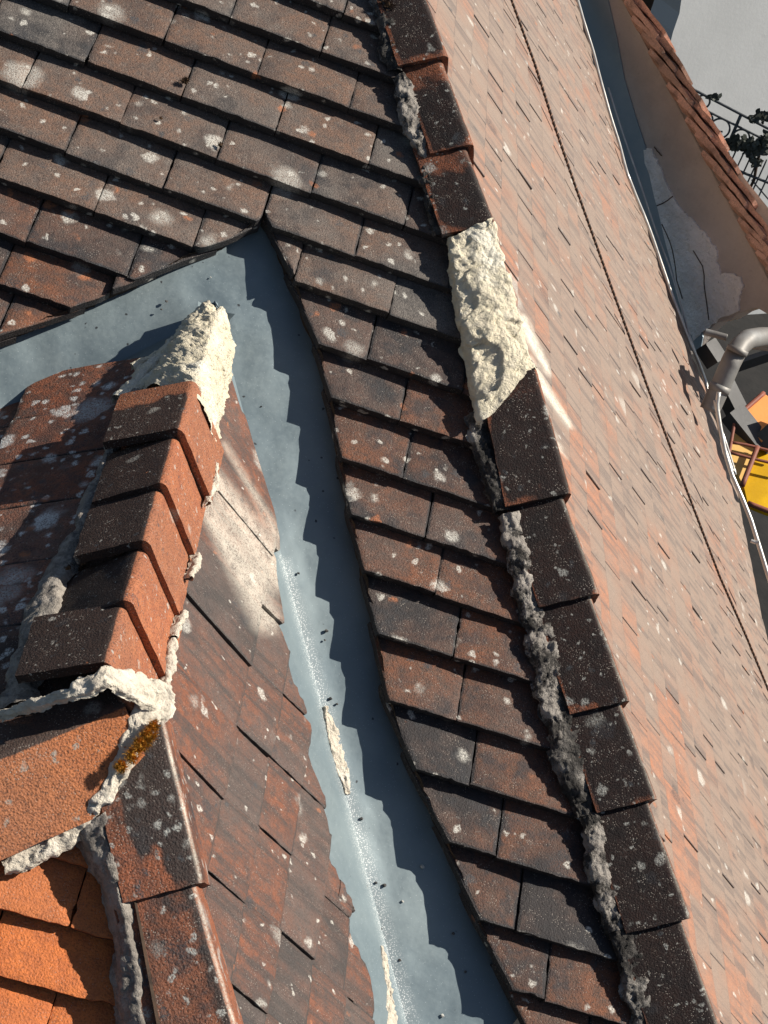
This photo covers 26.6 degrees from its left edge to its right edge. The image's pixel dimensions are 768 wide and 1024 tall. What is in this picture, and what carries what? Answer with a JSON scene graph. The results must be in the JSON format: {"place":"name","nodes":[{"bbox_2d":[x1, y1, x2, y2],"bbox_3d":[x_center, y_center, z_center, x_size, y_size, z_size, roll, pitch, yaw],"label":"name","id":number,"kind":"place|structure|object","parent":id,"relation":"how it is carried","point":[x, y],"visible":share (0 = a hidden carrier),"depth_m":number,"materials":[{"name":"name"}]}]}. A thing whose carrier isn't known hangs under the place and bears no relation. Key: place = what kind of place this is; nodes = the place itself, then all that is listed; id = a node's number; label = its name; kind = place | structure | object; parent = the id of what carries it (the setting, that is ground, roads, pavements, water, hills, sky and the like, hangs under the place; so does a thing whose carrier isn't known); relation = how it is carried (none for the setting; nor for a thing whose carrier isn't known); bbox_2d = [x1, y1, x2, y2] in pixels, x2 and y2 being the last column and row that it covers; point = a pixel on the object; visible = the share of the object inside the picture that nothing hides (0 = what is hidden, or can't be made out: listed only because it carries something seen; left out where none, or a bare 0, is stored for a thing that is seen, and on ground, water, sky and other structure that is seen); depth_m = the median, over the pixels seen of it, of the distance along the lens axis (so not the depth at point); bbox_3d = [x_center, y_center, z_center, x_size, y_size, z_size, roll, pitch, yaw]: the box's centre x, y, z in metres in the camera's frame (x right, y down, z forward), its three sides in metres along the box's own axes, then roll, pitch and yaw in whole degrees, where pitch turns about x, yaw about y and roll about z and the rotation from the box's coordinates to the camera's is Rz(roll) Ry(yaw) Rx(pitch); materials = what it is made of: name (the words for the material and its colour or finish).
{"place":"outdoors","nodes":[
{"label":"outdoors","id":0,"kind":"place"},
{"bbox_2d":[0,687,114,1023],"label":"roof slope","id":1,"kind":"structure","parent":0,"point":[57,951],"depth_m":1.79,"materials":[{"name":"orange tile"}]},
{"bbox_2d":[0,671,144,860],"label":"hip tile","id":2,"kind":"object","parent":1,"relation":"on","point":[56,760],"visible":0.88,"depth_m":1.81,"materials":[{"name":"orange tile"}]},
{"bbox_2d":[0,665,175,874],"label":"mortar band","id":3,"kind":"object","parent":1,"relation":"attached to","point":[152,698],"visible":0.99,"depth_m":1.81,"materials":[{"name":"beige concrete"}]},
{"bbox_2d":[112,758,129,774],"bbox_3d":[-0.294,0.284,1.813,0.023,0.015,0.019,18,35,-8],"label":"moss tuft","id":4,"kind":"object","parent":3,"relation":"on","point":[120,767],"visible":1,"depth_m":1.81,"materials":[{"name":"brown plant"}]},
{"bbox_2d":[122,747,141,767],"bbox_3d":[-0.283,0.274,1.821,0.025,0.016,0.020,37,36,18],"label":"moss tuft","id":5,"kind":"object","parent":3,"relation":"on","point":[131,756],"visible":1,"depth_m":1.82,"materials":[{"name":"brown plant"}]},
{"bbox_2d":[129,736,152,754],"bbox_3d":[-0.274,0.263,1.826,0.028,0.017,0.023,18,35,-8],"label":"moss tuft","id":6,"kind":"object","parent":3,"relation":"on","point":[140,746],"visible":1,"depth_m":1.83,"materials":[{"name":"brown plant"}]},
{"bbox_2d":[137,726,159,746],"bbox_3d":[-0.266,0.253,1.833,0.027,0.019,0.025,18,35,-8],"label":"moss tuft","id":7,"kind":"object","parent":3,"relation":"on","point":[148,734],"visible":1,"depth_m":1.83,"materials":[{"name":"brown plant"}]},
{"bbox_2d":[144,719,161,731],"bbox_3d":[-0.261,0.242,1.839,0.022,0.015,0.018,1,40,-30],"label":"moss tuft","id":8,"kind":"object","parent":3,"relation":"on","point":[153,724],"visible":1,"depth_m":1.84,"materials":[{"name":"brown plant"}]},
{"bbox_2d":[75,812,145,1023],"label":"mortar bed","id":9,"kind":"object","parent":1,"relation":"on","point":[126,977],"visible":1,"depth_m":1.79,"materials":[{"name":"grey concrete"}]},
{"bbox_2d":[0,356,159,689],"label":"roof slope","id":10,"kind":"structure","parent":0,"point":[53,429],"depth_m":2.31,"materials":[{"name":"tile"}]},
{"bbox_2d":[0,388,138,707],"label":"mortar strip","id":11,"kind":"object","parent":10,"relation":"on","point":[47,599],"visible":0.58,"depth_m":2.00,"materials":[{"name":"grey concrete"}]},
{"bbox_2d":[64,563,72,569],"bbox_3d":[-0.394,0.069,2.028,0.015,0.010,0.014,-12,48,-41],"label":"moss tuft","id":12,"kind":"object","parent":11,"relation":"on","point":[68,567],"visible":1,"depth_m":2.03,"materials":[{"name":"black plant"}]},
{"bbox_2d":[111,336,173,403],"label":"mortar lumps","id":13,"kind":"object","parent":10,"relation":"on","point":[143,367],"visible":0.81,"depth_m":2.44,"materials":[{"name":"grey concrete"}]},
{"bbox_2d":[134,381,374,1023],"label":"roof slope","id":14,"kind":"structure","parent":0,"point":[280,903],"depth_m":2.13,"materials":[{"name":"brown tile"}]},
{"bbox_2d":[15,606,158,713],"bbox_3d":[-0.335,0.175,1.890,0.172,0.120,0.122,18,35,-8],"label":"ridge tile","id":15,"kind":"object","parent":14,"relation":"on","point":[75,642],"visible":0.77,"depth_m":1.87,"materials":[{"name":"ceramic"}]},
{"bbox_2d":[58,548,181,679],"bbox_3d":[-0.318,0.118,1.992,0.159,0.130,0.125,18,35,-8],"label":"ridge tile","id":16,"kind":"object","parent":14,"relation":"on","point":[128,581],"visible":0.86,"depth_m":1.97,"materials":[{"name":"ceramic"}]},
{"bbox_2d":[73,490,190,615],"bbox_3d":[-0.313,0.043,2.087,0.155,0.124,0.135,18,35,-8],"label":"ridge tile","id":17,"kind":"object","parent":14,"relation":"on","point":[145,522],"visible":0.99,"depth_m":2.06,"materials":[{"name":"ceramic"}]},
{"bbox_2d":[92,437,205,556],"bbox_3d":[-0.307,-0.031,2.190,0.154,0.121,0.136,18,35,-8],"label":"ridge tile","id":18,"kind":"object","parent":14,"relation":"on","point":[162,466],"visible":1,"depth_m":2.17,"materials":[{"name":"ceramic"}]},
{"bbox_2d":[101,720,210,902],"bbox_3d":[-0.263,0.337,1.848,0.124,0.144,0.201,-5,44,-35],"label":"hip tile","id":19,"kind":"object","parent":14,"relation":"on","point":[154,841],"visible":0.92,"depth_m":1.82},
{"bbox_2d":[103,381,223,501],"bbox_3d":[-0.301,-0.113,2.289,0.170,0.110,0.136,18,35,-8],"label":"ridge tile","id":20,"kind":"object","parent":14,"relation":"on","point":[177,411],"visible":1,"depth_m":2.27,"materials":[{"name":"ceramic"}]},
{"bbox_2d":[161,637,178,689],"bbox_3d":[-0.266,0.201,1.966,0.025,0.026,0.130,18,35,-8],"label":"mortar pad","id":21,"kind":"object","parent":14,"relation":"on","point":[171,657],"visible":0.62,"depth_m":1.98,"materials":[{"name":"beige concrete"}]},
{"bbox_2d":[114,885,243,1023],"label":"hip tile","id":22,"kind":"object","parent":14,"relation":"on","point":[191,982],"visible":0.94,"depth_m":1.78,"materials":[{"name":"brown tile"}]},
{"bbox_2d":[169,609,188,638],"bbox_3d":[-0.261,0.145,2.043,0.018,0.022,0.067,23,34,-2],"label":"mortar pad","id":23,"kind":"object","parent":14,"relation":"on","point":[178,623],"visible":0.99,"depth_m":2.04,"materials":[{"name":"beige concrete"}]},
{"bbox_2d":[143,300,235,441],"bbox_3d":[-0.282,-0.229,2.450,0.139,0.096,0.322,18,35,-8],"label":"mortar bed","id":24,"kind":"object","parent":14,"relation":"on","point":[199,350],"visible":0.98,"depth_m":2.42,"materials":[{"name":"beige concrete"}]},
{"bbox_2d":[184,552,201,580],"bbox_3d":[-0.252,0.073,2.146,0.021,0.020,0.065,18,35,-8],"label":"mortar pad","id":25,"kind":"object","parent":14,"relation":"on","point":[194,564],"visible":1,"depth_m":2.14,"materials":[{"name":"beige concrete"}]},
{"bbox_2d":[202,462,219,506],"bbox_3d":[-0.243,-0.037,2.294,0.021,0.019,0.104,16,35,-12],"label":"mortar pad","id":26,"kind":"object","parent":14,"relation":"on","point":[215,485],"visible":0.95,"depth_m":2.29,"materials":[{"name":"beige concrete"}]},
{"bbox_2d":[0,0,630,1023],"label":"roof slope","id":27,"kind":"structure","parent":0,"point":[112,184],"depth_m":2.61,"materials":[{"name":"brown tile"}]},
{"bbox_2d":[177,76,190,83],"bbox_3d":[-0.332,-0.721,2.703,0.022,0.015,0.020,18,35,-8],"label":"moss tuft","id":28,"kind":"object","parent":27,"relation":"on","point":[185,80],"visible":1,"depth_m":2.70,"materials":[{"name":"brown plant"}]},
{"bbox_2d":[0,222,516,1023],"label":"valley gutter","id":29,"kind":"object","parent":27,"relation":"attached to","point":[390,840],"visible":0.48,"depth_m":2.49,"materials":[{"name":"grey metal"}]},
{"bbox_2d":[322,706,350,794],"bbox_3d":[-0.071,0.355,2.423,0.031,0.069,0.124,-6,44,-37],"label":"cement spill","id":30,"kind":"object","parent":29,"relation":"on","point":[337,751],"visible":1,"depth_m":2.42,"materials":[{"name":"beige concrete"}]},
{"bbox_2d":[381,946,397,1023],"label":"cement spill","id":31,"kind":"object","parent":29,"relation":"on","point":[392,1017],"visible":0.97,"depth_m":2.29,"materials":[{"name":"beige concrete"}]},
{"bbox_2d":[369,0,402,72],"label":"mortar strip","id":32,"kind":"object","parent":27,"relation":"on","point":[387,59],"visible":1,"depth_m":2.83,"materials":[{"name":"grey concrete"}]},
{"bbox_2d":[393,72,426,158],"bbox_3d":[0.053,-0.682,2.796,0.057,0.094,0.164,-2,42,-33],"label":"mortar strip","id":33,"kind":"object","parent":27,"relation":"on","point":[408,107],"visible":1,"depth_m":2.79,"materials":[{"name":"grey concrete"}]},
{"bbox_2d":[416,154,449,236],"bbox_3d":[0.082,-0.537,2.749,0.038,0.087,0.147,-1,41,-32],"label":"mortar strip","id":34,"kind":"object","parent":27,"relation":"on","point":[434,229],"visible":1,"depth_m":2.73,"materials":[{"name":"grey concrete"}]},
{"bbox_2d":[464,412,509,513],"bbox_3d":[0.173,-0.083,2.601,0.057,0.102,0.162,-5,44,-35],"label":"mortar strip","id":35,"kind":"object","parent":27,"relation":"on","point":[478,437],"visible":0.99,"depth_m":2.59,"materials":[{"name":"grey concrete"}]},
{"bbox_2d":[447,218,535,424],"bbox_3d":[0.187,-0.312,2.681,0.142,0.228,0.316,2,40,-29],"label":"mortar bed","id":36,"kind":"object","parent":27,"relation":"on","point":[493,352],"visible":0.94,"depth_m":2.66,"materials":[{"name":"beige concrete"}]},
{"bbox_2d":[498,511,539,623],"bbox_3d":[0.213,0.084,2.547,0.055,0.102,0.157,3,40,-28],"label":"mortar strip","id":37,"kind":"object","parent":27,"relation":"on","point":[514,545],"visible":1,"depth_m":2.54,"materials":[{"name":"grey concrete"}]},
{"bbox_2d":[519,609,568,741],"bbox_3d":[0.257,0.253,2.500,0.069,0.113,0.190,1,40,-30],"label":"mortar strip","id":38,"kind":"object","parent":27,"relation":"on","point":[541,653],"visible":1,"depth_m":2.49,"materials":[{"name":"grey concrete"}]},
{"bbox_2d":[546,711,591,817],"bbox_3d":[0.291,0.380,2.459,0.073,0.094,0.146,-12,48,-41],"label":"mortar strip","id":39,"kind":"object","parent":27,"relation":"on","point":[566,761],"visible":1,"depth_m":2.44,"materials":[{"name":"grey concrete"}]},
{"bbox_2d":[577,811,623,933],"bbox_3d":[0.325,0.532,2.411,0.056,0.099,0.170,3,40,-28],"label":"mortar strip","id":40,"kind":"object","parent":27,"relation":"on","point":[596,870],"visible":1,"depth_m":2.40,"materials":[{"name":"grey concrete"}]},
{"bbox_2d":[607,928,650,1023],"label":"mortar strip","id":41,"kind":"object","parent":27,"relation":"on","point":[632,995],"visible":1,"depth_m":2.36,"materials":[{"name":"grey concrete"}]},
{"bbox_2d":[427,0,767,1023],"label":"roof slope","id":42,"kind":"structure","parent":0,"point":[695,710],"depth_m":3.50,"materials":[{"name":"tile"}]},
{"bbox_2d":[377,0,448,72],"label":"hip tile","id":43,"kind":"object","parent":42,"relation":"on","point":[412,29],"visible":0.95,"depth_m":2.83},
{"bbox_2d":[377,0,396,10],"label":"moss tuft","id":44,"kind":"object","parent":43,"relation":"on","point":[388,4],"visible":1,"depth_m":2.85,"materials":[{"name":"plant"}]},
{"bbox_2d":[402,60,473,165],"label":"hip tile","id":45,"kind":"object","parent":42,"relation":"on","point":[442,124],"visible":0.94,"depth_m":2.79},
{"bbox_2d":[413,145,493,237],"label":"hip tile","id":46,"kind":"object","parent":42,"relation":"on","point":[459,202],"visible":0.91,"depth_m":2.74,"materials":[{"name":"brown tile"}]},
{"bbox_2d":[487,369,570,507],"bbox_3d":[0.231,-0.114,2.627,0.139,0.174,0.226,-1,42,-33],"label":"hip tile","id":47,"kind":"object","parent":42,"relation":"on","point":[528,459],"visible":0.95,"depth_m":2.59,"materials":[{"name":"brown tile"}]},
{"bbox_2d":[507,497,598,607],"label":"hip tile","id":48,"kind":"object","parent":42,"relation":"on","point":[559,569],"visible":0.91,"depth_m":2.55,"materials":[{"name":"brown tile"}]},
{"bbox_2d":[539,597,628,713],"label":"hip tile","id":49,"kind":"object","parent":42,"relation":"on","point":[589,677],"visible":0.91,"depth_m":2.50,"materials":[{"name":"black ceramic"}]},
{"bbox_2d":[569,703,656,812],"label":"hip tile","id":50,"kind":"object","parent":42,"relation":"on","point":[615,773],"visible":0.94,"depth_m":2.45,"materials":[{"name":"brown tile"}]},
{"bbox_2d":[510,0,767,690],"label":"twisted cable","id":51,"kind":"object","parent":42,"relation":"attached to","point":[628,333],"visible":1,"depth_m":4.11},
{"bbox_2d":[592,801,689,933],"bbox_3d":[0.383,0.523,2.437,0.132,0.150,0.221,-4,43,-35],"label":"hip tile","id":52,"kind":"object","parent":42,"relation":"on","point":[645,885],"visible":0.93,"depth_m":2.40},
{"bbox_2d":[576,0,736,474],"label":"zinc rim","id":53,"kind":"object","parent":42,"relation":"on","point":[639,203],"visible":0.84,"depth_m":5.59,"materials":[{"name":"grey metal"}]},
{"bbox_2d":[608,87,707,389],"bbox_3d":[0.999,-0.973,5.780,0.085,0.646,0.991,-9,46,-39],"label":"zinc rim","id":54,"kind":"object","parent":53,"relation":"attached to","point":[657,235],"visible":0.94,"depth_m":5.80,"materials":[{"name":"grey metal"}]},
{"bbox_2d":[628,921,718,1023],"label":"hip tile","id":55,"kind":"object","parent":42,"relation":"on","point":[668,968],"visible":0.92,"depth_m":2.36,"materials":[{"name":"brown tile"}]},
{"bbox_2d":[609,0,767,353],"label":"gable wall","id":56,"kind":"structure","parent":42,"relation":"attached to","point":[693,181],"depth_m":5.81,"materials":[{"name":"beige paint"}]},
{"bbox_2d":[623,0,652,20],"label":"verge tile","id":57,"kind":"object","parent":56,"relation":"on","point":[644,6],"visible":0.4,"depth_m":5.81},
{"bbox_2d":[579,0,703,350],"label":"wall flashing","id":58,"kind":"object","parent":56,"relation":"attached to","point":[598,17],"depth_m":5.99,"materials":[{"name":"metal"}]},
{"bbox_2d":[623,0,675,51],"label":"verge tile","id":59,"kind":"object","parent":56,"relation":"on","point":[636,12],"visible":0.66,"depth_m":5.80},
{"bbox_2d":[631,15,675,55],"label":"verge tile","id":60,"kind":"object","parent":56,"relation":"on","point":[640,27],"visible":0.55,"depth_m":5.79,"materials":[{"name":"brown tile"}]},
{"bbox_2d":[641,32,692,84],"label":"verge tile","id":61,"kind":"object","parent":56,"relation":"on","point":[653,45],"visible":0.69,"depth_m":5.76,"materials":[{"name":"brown tile"}]},
{"bbox_2d":[648,48,688,87],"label":"verge tile","id":62,"kind":"object","parent":56,"relation":"on","point":[657,60],"visible":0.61,"depth_m":5.75,"materials":[{"name":"brown tile"}]},
{"bbox_2d":[658,65,710,117],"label":"verge tile","id":63,"kind":"object","parent":56,"relation":"on","point":[681,79],"visible":0.71,"depth_m":5.72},
{"bbox_2d":[666,82,709,128],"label":"verge tile","id":64,"kind":"object","parent":56,"relation":"on","point":[675,93],"visible":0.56,"depth_m":5.71,"materials":[{"name":"brown tile"}]},
{"bbox_2d":[644,146,743,340],"bbox_3d":[1.072,-0.953,5.867,0.014,0.477,0.686,-9,46,-39],"label":"render patch","id":65,"kind":"object","parent":56,"relation":"attached to","point":[709,293],"visible":0.98,"depth_m":5.83,"materials":[{"name":"grey paint"}]},
{"bbox_2d":[677,98,729,150],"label":"verge tile","id":66,"kind":"object","parent":56,"relation":"on","point":[703,126],"visible":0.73,"depth_m":5.67,"materials":[{"name":"orange tile"}]},
{"bbox_2d":[685,117,727,154],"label":"verge tile","id":67,"kind":"object","parent":56,"relation":"on","point":[693,127],"visible":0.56,"depth_m":5.66,"materials":[{"name":"orange tile"}]},
{"bbox_2d":[696,338,724,368],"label":"steel beam","id":68,"kind":"structure","parent":56,"relation":"attached to","point":[710,353],"depth_m":5.74,"materials":[{"name":"grey metal"}]},
{"bbox_2d":[694,131,742,175],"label":"verge tile","id":69,"kind":"object","parent":56,"relation":"on","point":[718,158],"visible":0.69,"depth_m":5.64,"materials":[{"name":"orange tile"}]},
{"bbox_2d":[701,150,742,198],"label":"verge tile","id":70,"kind":"object","parent":56,"relation":"on","point":[710,162],"visible":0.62,"depth_m":5.63,"materials":[{"name":"orange tile"}]},
{"bbox_2d":[712,166,758,214],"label":"verge tile","id":71,"kind":"object","parent":56,"relation":"on","point":[735,179],"visible":0.69,"depth_m":5.59,"materials":[{"name":"orange tile"}]},
{"bbox_2d":[718,183,760,227],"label":"verge tile","id":72,"kind":"object","parent":56,"relation":"on","point":[728,195],"visible":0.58,"depth_m":5.58,"materials":[{"name":"orange tile"}]},
{"bbox_2d":[729,198,767,239],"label":"verge tile","id":73,"kind":"object","parent":56,"relation":"on","point":[754,225],"visible":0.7,"depth_m":5.55,"materials":[{"name":"brown ceramic"}]},
{"bbox_2d":[737,217,767,252],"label":"verge tile","id":74,"kind":"object","parent":56,"relation":"on","point":[745,227],"visible":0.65,"depth_m":5.55,"materials":[{"name":"orange tile"}]},
{"bbox_2d":[745,233,767,257],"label":"verge tile","id":75,"kind":"object","parent":56,"relation":"on","point":[755,244],"visible":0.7,"depth_m":5.54,"materials":[{"name":"orange tile"}]},
{"bbox_2d":[755,249,767,266],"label":"verge tile","id":76,"kind":"object","parent":56,"relation":"on","point":[762,258],"visible":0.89,"depth_m":5.54,"materials":[{"name":"orange tile"}]},
{"bbox_2d":[700,327,767,412],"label":"downpipe","id":77,"kind":"object","parent":42,"relation":"attached to","point":[741,345],"visible":0.97,"depth_m":5.06,"materials":[{"name":"grey metal"}]},
{"bbox_2d":[704,329,727,340],"bbox_3d":[1.046,-0.559,5.114,0.073,0.036,0.021,26,34,3],"label":"thin pipe","id":78,"kind":"object","parent":77,"relation":"attached to","point":[716,334],"visible":1,"depth_m":5.11,"materials":[{"name":"grey metal"}]},
{"bbox_2d":[753,347,767,350],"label":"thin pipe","id":79,"kind":"object","parent":77,"relation":"attached to","point":[763,348],"visible":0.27,"depth_m":5.32,"materials":[{"name":"grey metal"}]},
{"bbox_2d":[715,392,767,580],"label":"white cable","id":80,"kind":"object","parent":42,"relation":"attached to","point":[738,489],"visible":0.99,"depth_m":4.49,"materials":[{"name":"plastic"}]},
{"bbox_2d":[713,400,733,471],"bbox_3d":[0.940,-0.210,4.496,0.010,0.139,0.162,-14,49,-42],"label":"white cable","id":81,"kind":"object","parent":80,"relation":"attached to","point":[714,401],"visible":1,"depth_m":4.49,"materials":[{"name":"plastic"}]},
{"bbox_2d":[750,539,759,543],"bbox_3d":[1.015,0.081,4.434,0.025,0.017,0.011,25,34,1],"label":"cable clip","id":82,"kind":"object","parent":80,"relation":"attached to","point":[755,542],"visible":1,"depth_m":4.43,"materials":[{"name":"metal"}]},
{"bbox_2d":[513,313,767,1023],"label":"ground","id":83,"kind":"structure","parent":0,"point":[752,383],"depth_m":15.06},
{"bbox_2d":[650,0,767,314],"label":"pale wall","id":84,"kind":"structure","parent":83,"relation":"on","point":[720,46],"depth_m":13.51,"materials":[{"name":"white paint"}]},
{"bbox_2d":[643,0,653,10],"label":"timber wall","id":85,"kind":"structure","parent":84,"relation":"attached to","point":[649,3],"depth_m":14.04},
{"bbox_2d":[694,88,767,198],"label":"iron railing","id":86,"kind":"object","parent":83,"relation":"on","point":[736,125],"visible":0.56,"depth_m":12.40,"materials":[{"name":"black metal"}]},
{"bbox_2d":[705,93,767,186],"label":"climbing plant","id":87,"kind":"object","parent":86,"relation":"attached to","point":[751,147],"visible":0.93,"depth_m":12.34,"materials":[{"name":"green plant"}]},
{"bbox_2d":[738,351,767,371],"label":"steel beam","id":88,"kind":"structure","parent":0,"point":[755,359],"depth_m":6.97,"materials":[{"name":"grey metal"}]},
{"bbox_2d":[757,424,767,453],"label":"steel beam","id":89,"kind":"structure","parent":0,"point":[762,434],"depth_m":6.20,"materials":[{"name":"grey metal"}]},
{"bbox_2d":[729,391,767,515],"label":"awning","id":90,"kind":"object","parent":89,"relation":"attached to","point":[750,461],"visible":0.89,"depth_m":6.15,"materials":[{"name":"yellow fabric"}]},
{"bbox_2d":[722,380,746,415],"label":"steel beam","id":91,"kind":"structure","parent":90,"relation":"attached to","point":[734,400],"depth_m":6.42,"materials":[{"name":"grey metal"}]},
{"bbox_2d":[721,403,761,446],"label":"steel beam","id":92,"kind":"structure","parent":90,"relation":"on","point":[748,425],"depth_m":6.21,"materials":[{"name":"grey metal"}]}
]}

